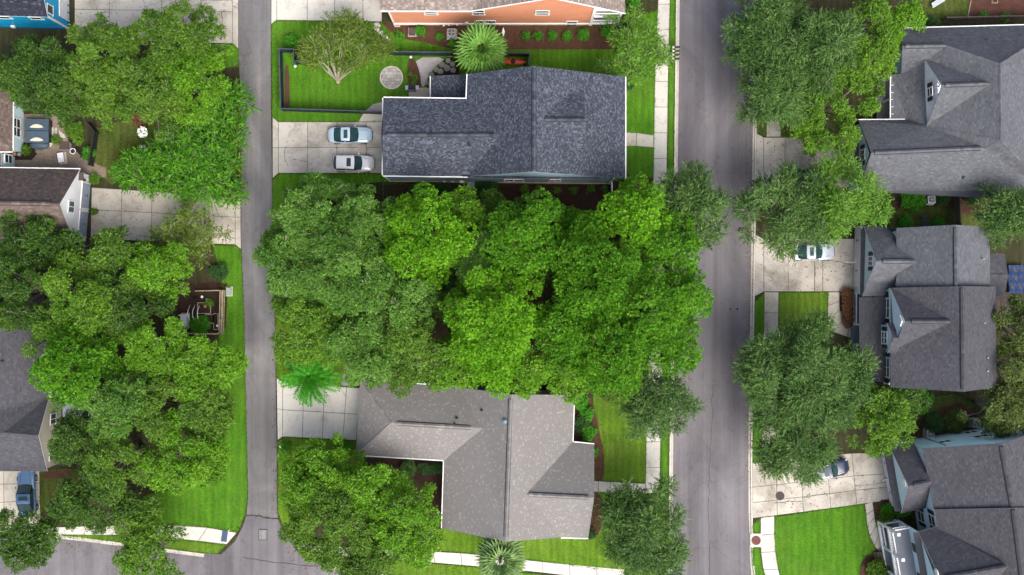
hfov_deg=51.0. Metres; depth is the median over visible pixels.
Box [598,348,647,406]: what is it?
tree
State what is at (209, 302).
shrub
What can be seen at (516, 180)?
window
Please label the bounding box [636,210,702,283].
tree
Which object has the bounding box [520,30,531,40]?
shrub
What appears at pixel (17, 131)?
window
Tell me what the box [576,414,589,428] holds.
shrub
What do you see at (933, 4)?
garden bench
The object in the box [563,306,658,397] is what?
tree
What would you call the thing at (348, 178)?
lawn
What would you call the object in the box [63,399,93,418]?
patio cover
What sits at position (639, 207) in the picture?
tree
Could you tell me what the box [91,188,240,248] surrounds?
driveway
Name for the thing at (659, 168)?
sidewalk
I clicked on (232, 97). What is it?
tree
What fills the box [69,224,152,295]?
tree
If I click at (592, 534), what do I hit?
shrub
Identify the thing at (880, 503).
mulch bed
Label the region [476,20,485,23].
window
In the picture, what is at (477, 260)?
tree
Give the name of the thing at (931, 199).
air conditioner
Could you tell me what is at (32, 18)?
window
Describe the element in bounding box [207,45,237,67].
lawn
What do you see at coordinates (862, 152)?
window
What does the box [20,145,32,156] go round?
shrub
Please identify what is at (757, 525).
lawn
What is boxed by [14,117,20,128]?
window
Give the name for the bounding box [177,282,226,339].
mulch bed
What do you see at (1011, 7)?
mulch bed
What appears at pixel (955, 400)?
lawn
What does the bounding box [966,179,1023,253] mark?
tree
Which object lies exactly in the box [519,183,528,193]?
shrub
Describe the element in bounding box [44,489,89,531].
tree
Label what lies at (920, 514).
window
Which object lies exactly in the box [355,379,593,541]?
house
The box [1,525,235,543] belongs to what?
sidewalk
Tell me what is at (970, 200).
shrub
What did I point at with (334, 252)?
tree
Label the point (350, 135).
parked car
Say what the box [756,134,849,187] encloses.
driveway
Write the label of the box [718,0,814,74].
tree
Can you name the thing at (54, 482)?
lawn
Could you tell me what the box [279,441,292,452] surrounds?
shrub
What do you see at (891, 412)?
tree
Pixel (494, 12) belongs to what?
house
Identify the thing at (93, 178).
shrub
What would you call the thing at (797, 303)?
lawn
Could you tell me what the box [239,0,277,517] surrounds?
lane
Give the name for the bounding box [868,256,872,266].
window
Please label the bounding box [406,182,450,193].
hedge
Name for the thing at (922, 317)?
house
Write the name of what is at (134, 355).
tree
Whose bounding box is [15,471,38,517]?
parked car
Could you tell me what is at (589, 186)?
shrub
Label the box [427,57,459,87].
soil bed
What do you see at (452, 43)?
shrub
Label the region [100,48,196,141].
tree
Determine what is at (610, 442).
lawn
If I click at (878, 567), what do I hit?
shrub
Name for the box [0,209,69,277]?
tree
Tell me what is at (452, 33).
air conditioner
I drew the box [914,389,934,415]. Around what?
shrub
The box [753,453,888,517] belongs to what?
driveway
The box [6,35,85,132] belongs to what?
tree
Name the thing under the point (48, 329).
tree
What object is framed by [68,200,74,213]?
window
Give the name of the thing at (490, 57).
palm tree
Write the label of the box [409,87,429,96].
side patio
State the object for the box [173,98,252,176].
tree
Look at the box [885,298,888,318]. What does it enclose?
window
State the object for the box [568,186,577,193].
shrub
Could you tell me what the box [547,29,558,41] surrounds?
shrub
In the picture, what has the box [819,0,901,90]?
tree
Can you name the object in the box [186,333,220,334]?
rail fence
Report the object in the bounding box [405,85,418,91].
grill
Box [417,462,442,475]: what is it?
shrub
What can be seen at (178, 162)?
tree
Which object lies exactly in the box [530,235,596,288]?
tree
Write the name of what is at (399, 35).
shrub
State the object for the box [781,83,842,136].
lawn
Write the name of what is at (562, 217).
tree
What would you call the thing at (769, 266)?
driveway
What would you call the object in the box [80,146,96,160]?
shrub
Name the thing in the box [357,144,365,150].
stain
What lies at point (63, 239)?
tree
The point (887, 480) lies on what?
garage door
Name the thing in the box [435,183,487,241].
tree
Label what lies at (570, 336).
tree
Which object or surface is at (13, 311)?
tree
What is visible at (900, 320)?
diamond window
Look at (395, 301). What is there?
tree
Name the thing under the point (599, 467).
mulch bed
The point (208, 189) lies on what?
tree
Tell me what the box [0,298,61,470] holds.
house
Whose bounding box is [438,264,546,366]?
tree
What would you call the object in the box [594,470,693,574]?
tree
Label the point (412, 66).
mulch bed
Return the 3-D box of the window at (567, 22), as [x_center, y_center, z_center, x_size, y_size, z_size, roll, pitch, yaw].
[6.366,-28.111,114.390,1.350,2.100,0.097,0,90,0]
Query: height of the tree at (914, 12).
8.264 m
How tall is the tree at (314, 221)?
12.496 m
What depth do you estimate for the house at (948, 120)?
109.17 m
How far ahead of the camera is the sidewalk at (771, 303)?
114.96 m
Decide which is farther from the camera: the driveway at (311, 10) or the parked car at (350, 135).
the driveway at (311, 10)
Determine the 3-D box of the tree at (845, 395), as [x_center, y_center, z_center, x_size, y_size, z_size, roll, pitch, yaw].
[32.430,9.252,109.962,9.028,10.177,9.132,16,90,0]
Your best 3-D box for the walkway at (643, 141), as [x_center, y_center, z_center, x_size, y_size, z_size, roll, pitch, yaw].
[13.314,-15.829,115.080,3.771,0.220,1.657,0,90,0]
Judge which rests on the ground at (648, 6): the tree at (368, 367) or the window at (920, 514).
the tree at (368, 367)
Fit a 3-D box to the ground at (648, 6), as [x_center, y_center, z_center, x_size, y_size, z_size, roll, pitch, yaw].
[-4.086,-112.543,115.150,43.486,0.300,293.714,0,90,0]
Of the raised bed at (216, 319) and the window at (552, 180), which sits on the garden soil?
the raised bed at (216, 319)
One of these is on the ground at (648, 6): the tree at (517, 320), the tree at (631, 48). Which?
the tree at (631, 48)
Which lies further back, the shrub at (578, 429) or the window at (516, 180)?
the shrub at (578, 429)
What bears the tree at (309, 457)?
on the ground at (648, 6)
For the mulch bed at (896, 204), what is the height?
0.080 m
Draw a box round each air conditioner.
[447,28,456,39]
[923,428,934,437]
[924,195,935,204]
[968,418,980,427]
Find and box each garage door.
[59,0,69,21]
[78,210,88,237]
[80,181,90,209]
[853,255,859,285]
[854,226,862,254]
[881,454,887,475]
[886,479,892,505]
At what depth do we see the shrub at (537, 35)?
114.49 m
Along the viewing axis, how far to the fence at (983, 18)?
114.01 m
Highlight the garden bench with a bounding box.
[931,0,944,7]
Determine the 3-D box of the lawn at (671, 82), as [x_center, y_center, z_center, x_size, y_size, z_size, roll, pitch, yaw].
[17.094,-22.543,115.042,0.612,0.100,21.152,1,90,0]
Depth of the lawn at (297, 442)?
114.99 m
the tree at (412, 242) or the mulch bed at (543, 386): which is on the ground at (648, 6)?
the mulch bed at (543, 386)
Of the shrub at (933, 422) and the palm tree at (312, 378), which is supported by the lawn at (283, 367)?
the palm tree at (312, 378)
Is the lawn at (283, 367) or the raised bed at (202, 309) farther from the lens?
the lawn at (283, 367)
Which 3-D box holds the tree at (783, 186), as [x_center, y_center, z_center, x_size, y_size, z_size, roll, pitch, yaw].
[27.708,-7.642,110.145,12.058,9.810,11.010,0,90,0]
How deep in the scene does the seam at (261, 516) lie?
115.04 m
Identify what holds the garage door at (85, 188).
in the house at (62, 195)
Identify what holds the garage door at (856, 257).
in the house at (922, 317)
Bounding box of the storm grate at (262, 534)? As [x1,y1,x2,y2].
[259,529,266,539]
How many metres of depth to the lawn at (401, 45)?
114.99 m
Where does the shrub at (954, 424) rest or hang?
on the mulch bed at (919, 432)
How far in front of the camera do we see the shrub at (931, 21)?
114.25 m
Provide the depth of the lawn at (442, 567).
114.99 m
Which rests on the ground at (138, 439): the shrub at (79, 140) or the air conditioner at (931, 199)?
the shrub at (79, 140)
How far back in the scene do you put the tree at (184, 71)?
106.48 m
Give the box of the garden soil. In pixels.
[188,291,222,334]
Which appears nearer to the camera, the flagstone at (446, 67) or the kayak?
the kayak
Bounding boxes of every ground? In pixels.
[0,0,247,553]
[271,0,675,574]
[752,0,1023,574]
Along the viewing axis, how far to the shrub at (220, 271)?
114.25 m
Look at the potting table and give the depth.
114.19 m
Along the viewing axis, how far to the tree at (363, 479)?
106.34 m
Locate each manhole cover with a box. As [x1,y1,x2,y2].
[750,533,761,546]
[776,491,784,499]
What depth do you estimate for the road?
115.10 m
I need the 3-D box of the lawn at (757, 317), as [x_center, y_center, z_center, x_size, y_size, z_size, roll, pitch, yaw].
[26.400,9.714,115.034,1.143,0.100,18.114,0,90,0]
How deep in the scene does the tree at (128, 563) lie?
109.66 m
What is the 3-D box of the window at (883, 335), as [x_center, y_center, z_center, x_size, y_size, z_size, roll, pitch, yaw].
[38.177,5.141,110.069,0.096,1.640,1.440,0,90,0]
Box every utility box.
[226,287,232,295]
[467,182,474,188]
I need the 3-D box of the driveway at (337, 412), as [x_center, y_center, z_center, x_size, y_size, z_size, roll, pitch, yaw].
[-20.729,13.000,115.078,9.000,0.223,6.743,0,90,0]
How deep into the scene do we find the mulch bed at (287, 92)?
114.97 m
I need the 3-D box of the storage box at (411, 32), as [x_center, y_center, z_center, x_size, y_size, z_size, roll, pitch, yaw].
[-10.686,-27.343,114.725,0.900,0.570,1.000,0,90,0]
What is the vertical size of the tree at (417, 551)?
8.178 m
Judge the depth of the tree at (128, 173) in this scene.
111.67 m
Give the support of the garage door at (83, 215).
in the house at (62, 195)
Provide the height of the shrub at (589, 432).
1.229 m
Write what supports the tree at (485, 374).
on the ground at (648, 6)
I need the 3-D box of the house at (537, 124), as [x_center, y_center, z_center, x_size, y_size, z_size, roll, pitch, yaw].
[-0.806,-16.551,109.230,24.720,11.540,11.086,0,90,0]
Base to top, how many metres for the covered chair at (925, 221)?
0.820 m
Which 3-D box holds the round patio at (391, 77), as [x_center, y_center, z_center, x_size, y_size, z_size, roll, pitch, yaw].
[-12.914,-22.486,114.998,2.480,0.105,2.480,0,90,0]
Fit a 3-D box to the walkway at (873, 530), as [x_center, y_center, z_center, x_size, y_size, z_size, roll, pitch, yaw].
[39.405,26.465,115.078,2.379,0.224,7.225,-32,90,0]
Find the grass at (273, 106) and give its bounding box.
[39,0,1019,574]
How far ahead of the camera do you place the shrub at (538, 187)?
114.55 m
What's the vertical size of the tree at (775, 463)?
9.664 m
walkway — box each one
[594,481,644,493]
[626,132,653,146]
[827,292,850,337]
[865,502,881,551]
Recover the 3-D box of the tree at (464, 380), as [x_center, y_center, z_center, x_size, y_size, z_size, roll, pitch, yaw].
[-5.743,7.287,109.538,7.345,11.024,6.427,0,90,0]
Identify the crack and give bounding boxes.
[708,396,712,573]
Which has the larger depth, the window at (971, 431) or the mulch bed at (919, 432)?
the mulch bed at (919, 432)
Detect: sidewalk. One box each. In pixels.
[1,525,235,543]
[298,546,623,574]
[645,0,669,492]
[761,516,779,574]
[762,292,778,450]
[766,11,780,136]
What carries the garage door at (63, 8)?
in the house at (42, 14)
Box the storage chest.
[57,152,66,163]
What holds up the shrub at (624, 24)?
on the mulch bed at (513, 39)
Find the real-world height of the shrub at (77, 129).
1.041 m
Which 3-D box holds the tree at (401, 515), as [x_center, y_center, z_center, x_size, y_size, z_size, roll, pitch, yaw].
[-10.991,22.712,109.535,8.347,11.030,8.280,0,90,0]
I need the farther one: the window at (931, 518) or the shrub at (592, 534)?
the shrub at (592, 534)
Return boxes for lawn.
[40,469,89,511]
[48,535,224,552]
[91,112,173,183]
[141,246,246,531]
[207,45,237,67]
[271,11,657,181]
[273,174,382,228]
[275,300,357,386]
[278,437,365,532]
[302,556,536,574]
[427,493,667,574]
[593,369,646,481]
[661,352,669,505]
[668,0,674,175]
[753,295,763,461]
[753,519,759,532]
[753,548,763,574]
[757,94,765,135]
[775,504,875,574]
[778,293,827,339]
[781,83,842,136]
[888,207,1023,233]
[901,394,973,431]
[915,0,966,21]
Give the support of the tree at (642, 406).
on the ground at (648, 6)
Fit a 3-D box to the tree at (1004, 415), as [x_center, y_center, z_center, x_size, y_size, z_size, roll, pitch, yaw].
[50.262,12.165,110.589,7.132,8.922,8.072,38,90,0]
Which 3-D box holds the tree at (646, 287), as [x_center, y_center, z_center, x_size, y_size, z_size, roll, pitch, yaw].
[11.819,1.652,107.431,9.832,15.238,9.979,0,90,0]
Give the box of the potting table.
[180,313,189,327]
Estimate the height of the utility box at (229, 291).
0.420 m
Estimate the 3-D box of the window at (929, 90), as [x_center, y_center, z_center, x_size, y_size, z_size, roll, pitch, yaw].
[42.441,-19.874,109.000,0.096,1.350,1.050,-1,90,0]
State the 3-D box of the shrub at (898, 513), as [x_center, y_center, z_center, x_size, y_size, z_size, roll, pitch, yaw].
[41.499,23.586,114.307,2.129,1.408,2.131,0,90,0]
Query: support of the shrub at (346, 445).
on the lawn at (297, 442)
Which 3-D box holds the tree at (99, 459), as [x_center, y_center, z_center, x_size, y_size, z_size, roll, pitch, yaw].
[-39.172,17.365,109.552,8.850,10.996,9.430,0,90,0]
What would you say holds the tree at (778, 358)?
on the ground at (1013, 252)
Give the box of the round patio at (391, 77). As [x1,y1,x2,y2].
[380,66,402,88]
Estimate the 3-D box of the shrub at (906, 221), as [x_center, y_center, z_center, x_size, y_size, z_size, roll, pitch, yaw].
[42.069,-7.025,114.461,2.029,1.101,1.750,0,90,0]
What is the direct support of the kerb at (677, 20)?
on the road
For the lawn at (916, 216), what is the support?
on the ground at (1013, 252)
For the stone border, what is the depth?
114.77 m
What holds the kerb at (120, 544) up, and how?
on the ground at (138, 439)
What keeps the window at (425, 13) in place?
in the house at (494, 12)
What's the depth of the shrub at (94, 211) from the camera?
114.57 m
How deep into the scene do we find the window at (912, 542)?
110.44 m
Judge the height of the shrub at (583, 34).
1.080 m
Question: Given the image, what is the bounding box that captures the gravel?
[416,57,443,86]
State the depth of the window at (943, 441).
110.73 m
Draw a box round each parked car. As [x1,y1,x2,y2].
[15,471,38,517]
[328,125,372,144]
[333,153,374,172]
[791,243,834,261]
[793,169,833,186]
[807,457,849,481]
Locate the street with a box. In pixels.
[0,514,338,574]
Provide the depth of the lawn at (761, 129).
114.98 m
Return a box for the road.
[672,0,753,574]
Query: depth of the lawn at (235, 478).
114.99 m
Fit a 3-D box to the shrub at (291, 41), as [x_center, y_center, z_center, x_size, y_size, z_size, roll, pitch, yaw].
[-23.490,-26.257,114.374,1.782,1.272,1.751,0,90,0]
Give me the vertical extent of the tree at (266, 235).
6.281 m
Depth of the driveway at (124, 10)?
114.97 m
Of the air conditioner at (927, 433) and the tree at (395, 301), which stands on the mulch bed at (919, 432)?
the air conditioner at (927, 433)
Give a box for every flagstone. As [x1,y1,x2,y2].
[439,61,445,67]
[444,65,449,70]
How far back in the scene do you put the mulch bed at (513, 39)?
114.97 m
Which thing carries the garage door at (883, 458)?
in the house at (935, 482)
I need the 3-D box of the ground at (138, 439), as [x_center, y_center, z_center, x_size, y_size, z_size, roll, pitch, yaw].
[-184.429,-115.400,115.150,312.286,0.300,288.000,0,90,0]
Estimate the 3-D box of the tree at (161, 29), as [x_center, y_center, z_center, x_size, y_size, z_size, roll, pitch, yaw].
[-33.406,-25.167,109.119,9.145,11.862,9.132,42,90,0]
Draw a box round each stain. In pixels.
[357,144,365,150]
[777,262,790,274]
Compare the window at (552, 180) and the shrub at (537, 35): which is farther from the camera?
the shrub at (537, 35)
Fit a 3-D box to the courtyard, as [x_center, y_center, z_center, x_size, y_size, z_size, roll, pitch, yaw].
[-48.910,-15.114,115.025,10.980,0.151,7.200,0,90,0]
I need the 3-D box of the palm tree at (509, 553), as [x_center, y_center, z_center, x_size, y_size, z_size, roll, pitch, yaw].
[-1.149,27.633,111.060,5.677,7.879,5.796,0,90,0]
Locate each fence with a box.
[85,120,99,166]
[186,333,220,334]
[219,290,221,333]
[221,290,225,334]
[278,48,381,113]
[383,51,530,65]
[941,15,1023,20]
[954,196,961,224]
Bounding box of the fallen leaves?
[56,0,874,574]
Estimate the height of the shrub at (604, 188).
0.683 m
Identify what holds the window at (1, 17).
in the house at (42, 14)
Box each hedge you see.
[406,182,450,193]
[839,287,855,328]
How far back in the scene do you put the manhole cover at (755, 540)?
114.95 m
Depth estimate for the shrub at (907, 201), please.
114.06 m
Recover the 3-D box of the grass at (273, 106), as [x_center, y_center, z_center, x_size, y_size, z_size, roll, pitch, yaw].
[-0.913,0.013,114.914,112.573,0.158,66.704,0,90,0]
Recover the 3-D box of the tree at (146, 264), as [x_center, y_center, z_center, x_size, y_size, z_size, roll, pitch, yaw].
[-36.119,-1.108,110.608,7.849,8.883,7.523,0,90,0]
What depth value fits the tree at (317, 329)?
106.18 m
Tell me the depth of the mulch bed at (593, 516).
114.97 m
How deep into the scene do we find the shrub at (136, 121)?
114.41 m
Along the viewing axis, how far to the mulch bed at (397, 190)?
114.97 m
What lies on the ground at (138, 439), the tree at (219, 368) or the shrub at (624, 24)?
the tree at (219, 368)
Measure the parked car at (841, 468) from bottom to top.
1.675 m
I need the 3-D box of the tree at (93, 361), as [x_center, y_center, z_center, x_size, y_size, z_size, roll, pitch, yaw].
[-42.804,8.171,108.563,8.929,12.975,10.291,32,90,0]
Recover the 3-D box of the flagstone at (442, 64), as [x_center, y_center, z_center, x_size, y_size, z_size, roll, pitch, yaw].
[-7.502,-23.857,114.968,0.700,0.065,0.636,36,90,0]
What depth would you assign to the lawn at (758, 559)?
114.98 m
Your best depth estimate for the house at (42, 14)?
110.80 m
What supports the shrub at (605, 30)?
on the mulch bed at (513, 39)
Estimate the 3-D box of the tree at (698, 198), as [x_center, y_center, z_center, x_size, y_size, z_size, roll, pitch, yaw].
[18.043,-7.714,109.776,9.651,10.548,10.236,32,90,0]
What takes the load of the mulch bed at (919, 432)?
on the ground at (1013, 252)
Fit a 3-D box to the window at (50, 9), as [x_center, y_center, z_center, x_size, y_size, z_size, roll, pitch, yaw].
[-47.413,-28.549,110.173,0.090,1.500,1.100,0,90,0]
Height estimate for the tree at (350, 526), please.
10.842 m
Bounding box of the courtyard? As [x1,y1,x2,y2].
[6,113,106,179]
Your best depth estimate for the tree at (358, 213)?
104.20 m
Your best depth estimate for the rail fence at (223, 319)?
114.28 m
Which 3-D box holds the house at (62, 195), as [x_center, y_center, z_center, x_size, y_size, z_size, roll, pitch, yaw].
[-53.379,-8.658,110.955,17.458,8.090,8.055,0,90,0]
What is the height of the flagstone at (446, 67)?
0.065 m
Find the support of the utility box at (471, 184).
on the mulch bed at (580, 198)
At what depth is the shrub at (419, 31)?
114.32 m
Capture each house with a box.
[0,0,69,28]
[0,90,23,166]
[0,167,90,242]
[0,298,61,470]
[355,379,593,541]
[380,0,625,25]
[381,66,625,183]
[849,24,1023,197]
[851,225,1007,391]
[873,428,1023,574]
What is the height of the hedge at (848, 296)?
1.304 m
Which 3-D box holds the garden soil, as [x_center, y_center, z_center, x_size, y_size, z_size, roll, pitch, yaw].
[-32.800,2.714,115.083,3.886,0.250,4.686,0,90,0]
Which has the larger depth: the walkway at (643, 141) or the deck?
the walkway at (643, 141)
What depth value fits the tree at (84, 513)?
108.29 m
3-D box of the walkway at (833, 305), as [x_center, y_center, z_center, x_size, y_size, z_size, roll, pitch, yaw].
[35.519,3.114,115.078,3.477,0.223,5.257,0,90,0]
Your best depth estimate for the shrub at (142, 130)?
113.79 m
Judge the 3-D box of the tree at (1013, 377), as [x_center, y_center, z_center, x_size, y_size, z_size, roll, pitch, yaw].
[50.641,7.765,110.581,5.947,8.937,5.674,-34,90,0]
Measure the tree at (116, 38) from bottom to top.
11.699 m
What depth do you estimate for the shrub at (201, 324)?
114.39 m
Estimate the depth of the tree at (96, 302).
105.32 m
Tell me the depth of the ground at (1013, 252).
115.00 m
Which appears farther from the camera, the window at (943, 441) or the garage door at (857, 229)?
the garage door at (857, 229)
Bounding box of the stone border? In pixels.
[373,22,389,41]
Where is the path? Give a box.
[359,102,381,121]
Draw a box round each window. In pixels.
[0,16,13,18]
[4,153,12,164]
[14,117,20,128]
[14,127,20,137]
[28,17,44,19]
[47,3,53,16]
[50,412,56,424]
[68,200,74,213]
[424,12,438,14]
[472,10,484,14]
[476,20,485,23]
[486,20,495,23]
[513,179,523,181]
[535,10,549,14]
[549,179,560,181]
[566,21,577,23]
[860,148,864,161]
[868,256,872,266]
[881,330,886,344]
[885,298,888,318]
[885,357,889,377]
[898,315,902,325]
[911,540,916,553]
[917,510,925,523]
[927,86,932,97]
[927,512,935,526]
[935,439,953,442]
[961,430,978,433]
[970,434,989,437]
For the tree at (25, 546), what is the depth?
107.34 m
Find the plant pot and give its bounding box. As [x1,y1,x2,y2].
[70,148,75,153]
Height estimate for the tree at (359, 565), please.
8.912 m
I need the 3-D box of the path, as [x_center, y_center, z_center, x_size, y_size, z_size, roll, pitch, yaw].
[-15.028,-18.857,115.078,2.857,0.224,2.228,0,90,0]
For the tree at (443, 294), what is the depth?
108.38 m
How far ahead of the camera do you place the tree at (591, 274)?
101.56 m
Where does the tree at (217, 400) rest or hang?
on the ground at (138, 439)
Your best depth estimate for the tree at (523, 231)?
102.64 m
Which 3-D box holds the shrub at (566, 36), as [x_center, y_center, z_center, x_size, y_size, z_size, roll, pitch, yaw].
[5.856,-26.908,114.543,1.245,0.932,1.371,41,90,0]
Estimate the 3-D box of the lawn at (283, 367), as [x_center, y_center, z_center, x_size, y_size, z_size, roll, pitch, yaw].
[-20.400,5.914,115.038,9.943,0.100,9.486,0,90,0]
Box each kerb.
[51,535,203,556]
[669,0,679,571]
[748,0,757,574]
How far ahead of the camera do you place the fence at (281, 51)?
113.83 m
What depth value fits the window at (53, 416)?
112.87 m
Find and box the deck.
[996,292,1010,319]
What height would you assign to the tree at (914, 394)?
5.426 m
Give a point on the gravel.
(424, 64)
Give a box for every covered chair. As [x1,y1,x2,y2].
[30,143,52,149]
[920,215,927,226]
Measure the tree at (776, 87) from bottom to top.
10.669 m
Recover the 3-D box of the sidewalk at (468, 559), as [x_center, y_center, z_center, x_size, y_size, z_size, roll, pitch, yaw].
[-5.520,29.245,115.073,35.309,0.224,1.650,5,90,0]
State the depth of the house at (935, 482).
107.06 m
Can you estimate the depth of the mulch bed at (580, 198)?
114.97 m
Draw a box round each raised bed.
[197,302,210,313]
[205,314,213,322]
[213,313,218,329]
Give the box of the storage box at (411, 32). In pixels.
[408,27,415,36]
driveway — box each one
[0,471,39,526]
[75,0,238,46]
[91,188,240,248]
[271,0,381,23]
[273,119,381,177]
[277,378,359,439]
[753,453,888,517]
[755,235,853,295]
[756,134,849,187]
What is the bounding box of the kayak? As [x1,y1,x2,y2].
[502,58,525,64]
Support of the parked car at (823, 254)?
on the driveway at (769, 266)
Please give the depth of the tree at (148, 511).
109.97 m
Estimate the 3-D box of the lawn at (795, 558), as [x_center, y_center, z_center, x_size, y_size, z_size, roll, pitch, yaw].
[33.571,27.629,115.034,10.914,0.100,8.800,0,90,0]
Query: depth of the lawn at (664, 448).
114.99 m
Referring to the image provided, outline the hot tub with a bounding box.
[25,119,51,143]
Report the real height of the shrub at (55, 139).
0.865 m
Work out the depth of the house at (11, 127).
111.80 m
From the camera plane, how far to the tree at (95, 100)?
106.48 m
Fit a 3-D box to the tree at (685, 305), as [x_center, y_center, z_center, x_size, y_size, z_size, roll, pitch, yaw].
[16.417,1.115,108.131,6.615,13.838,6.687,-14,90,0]
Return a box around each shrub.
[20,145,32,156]
[50,134,62,145]
[64,120,83,139]
[71,133,84,145]
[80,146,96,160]
[88,171,100,184]
[89,208,98,215]
[131,112,147,126]
[137,125,150,139]
[189,316,210,335]
[203,298,213,308]
[207,262,228,281]
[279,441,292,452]
[283,34,299,48]
[333,438,350,456]
[394,30,404,39]
[399,459,416,477]
[412,74,418,80]
[415,25,425,36]
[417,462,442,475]
[435,32,444,40]
[447,38,456,49]
[474,181,499,197]
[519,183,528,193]
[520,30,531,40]
[532,30,542,41]
[533,183,542,191]
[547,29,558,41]
[551,186,561,194]
[562,28,572,43]
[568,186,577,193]
[573,393,590,411]
[574,418,586,434]
[576,28,589,41]
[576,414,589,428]
[578,405,594,422]
[582,424,597,441]
[586,184,595,193]
[588,528,595,539]
[594,448,598,458]
[599,184,608,194]
[600,24,616,39]
[614,22,632,38]
[626,80,633,90]
[627,0,640,7]
[866,558,891,574]
[875,512,894,530]
[879,502,892,514]
[893,507,910,518]
[898,214,914,227]
[900,193,926,212]
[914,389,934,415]
[922,412,945,434]
[925,15,938,26]
[932,216,945,225]
[935,195,951,206]
[943,407,972,433]
[964,197,981,205]
[978,10,988,15]
[1001,12,1009,22]
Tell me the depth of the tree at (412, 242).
102.44 m
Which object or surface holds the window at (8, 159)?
in the house at (11, 127)
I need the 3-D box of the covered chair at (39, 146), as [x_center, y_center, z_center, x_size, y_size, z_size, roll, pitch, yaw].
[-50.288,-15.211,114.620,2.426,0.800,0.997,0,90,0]
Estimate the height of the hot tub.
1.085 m
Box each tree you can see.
[0,34,59,111]
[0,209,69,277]
[0,234,74,332]
[0,507,62,574]
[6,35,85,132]
[20,298,82,363]
[27,314,128,411]
[36,228,100,275]
[39,247,131,353]
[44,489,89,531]
[46,407,95,470]
[54,465,143,534]
[64,10,153,108]
[66,358,150,447]
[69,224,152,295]
[74,74,135,130]
[80,422,167,503]
[96,268,176,352]
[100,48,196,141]
[108,143,165,201]
[108,493,163,550]
[111,519,188,574]
[114,308,188,387]
[122,240,194,309]
[128,0,228,89]
[130,373,195,444]
[138,406,232,496]
[142,197,234,270]
[145,123,215,205]
[155,43,235,125]
[161,331,250,407]
[171,374,238,440]
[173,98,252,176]
[173,143,251,214]
[192,69,261,127]
[251,230,328,307]
[259,225,281,245]
[266,171,371,281]
[269,293,352,369]
[276,432,371,525]
[277,471,381,573]
[279,355,342,406]
[295,5,398,83]
[295,219,415,320]
[319,303,416,389]
[334,182,404,265]
[334,521,403,574]
[340,461,410,521]
[347,252,439,346]
[365,475,443,555]
[374,306,449,400]
[379,180,478,289]
[394,521,446,571]
[424,261,499,333]
[427,330,489,392]
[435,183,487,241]
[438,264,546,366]
[443,221,523,296]
[453,20,508,73]
[461,326,530,399]
[472,188,506,224]
[475,188,567,285]
[475,536,526,574]
[505,341,563,399]
[520,286,597,371]
[524,203,574,252]
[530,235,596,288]
[546,348,604,406]
[549,214,654,327]
[554,205,611,257]
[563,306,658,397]
[586,255,683,351]
[592,0,680,86]
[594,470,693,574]
[595,171,672,255]
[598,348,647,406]
[614,366,705,443]
[634,158,734,257]
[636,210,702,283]
[639,312,703,377]
[647,263,714,330]
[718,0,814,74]
[728,160,838,264]
[730,307,853,438]
[731,36,820,131]
[745,378,858,490]
[781,6,868,100]
[788,67,886,159]
[790,339,881,424]
[808,148,894,248]
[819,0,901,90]
[846,384,918,459]
[873,0,928,51]
[877,384,932,419]
[956,380,1023,437]
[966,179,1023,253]
[991,336,1023,393]
[992,292,1023,356]
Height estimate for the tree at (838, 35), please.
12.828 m
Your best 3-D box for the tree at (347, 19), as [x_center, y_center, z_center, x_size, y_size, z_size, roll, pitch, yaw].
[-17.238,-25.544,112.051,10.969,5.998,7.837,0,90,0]
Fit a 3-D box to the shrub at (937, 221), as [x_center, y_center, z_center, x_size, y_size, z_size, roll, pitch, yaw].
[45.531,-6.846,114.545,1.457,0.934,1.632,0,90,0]
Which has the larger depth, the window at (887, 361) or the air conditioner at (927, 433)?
the air conditioner at (927, 433)
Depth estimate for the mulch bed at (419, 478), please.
114.97 m
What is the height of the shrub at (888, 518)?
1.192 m
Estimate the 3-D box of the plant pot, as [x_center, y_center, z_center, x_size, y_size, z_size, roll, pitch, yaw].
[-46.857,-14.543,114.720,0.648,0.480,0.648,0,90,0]
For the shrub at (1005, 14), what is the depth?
114.59 m
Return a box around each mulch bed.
[43,468,70,478]
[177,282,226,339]
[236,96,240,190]
[285,65,289,107]
[290,182,646,369]
[368,458,443,528]
[383,22,629,48]
[405,182,642,208]
[407,58,420,86]
[410,370,577,390]
[572,394,603,480]
[588,493,602,539]
[840,289,852,316]
[860,557,873,574]
[875,499,904,522]
[883,198,989,215]
[911,403,974,437]
[967,0,1023,19]
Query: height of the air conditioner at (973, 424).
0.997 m
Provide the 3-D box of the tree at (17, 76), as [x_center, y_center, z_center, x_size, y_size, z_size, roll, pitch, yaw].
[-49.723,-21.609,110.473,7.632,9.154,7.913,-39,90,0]
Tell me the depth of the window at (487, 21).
113.55 m
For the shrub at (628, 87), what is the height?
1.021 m
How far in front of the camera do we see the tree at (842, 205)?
107.17 m
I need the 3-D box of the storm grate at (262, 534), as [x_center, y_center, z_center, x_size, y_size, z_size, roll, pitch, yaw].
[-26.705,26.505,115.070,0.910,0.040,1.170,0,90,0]
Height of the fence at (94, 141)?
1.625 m
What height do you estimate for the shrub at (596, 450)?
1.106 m
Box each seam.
[244,557,305,565]
[246,514,277,518]
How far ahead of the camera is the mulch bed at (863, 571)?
114.97 m

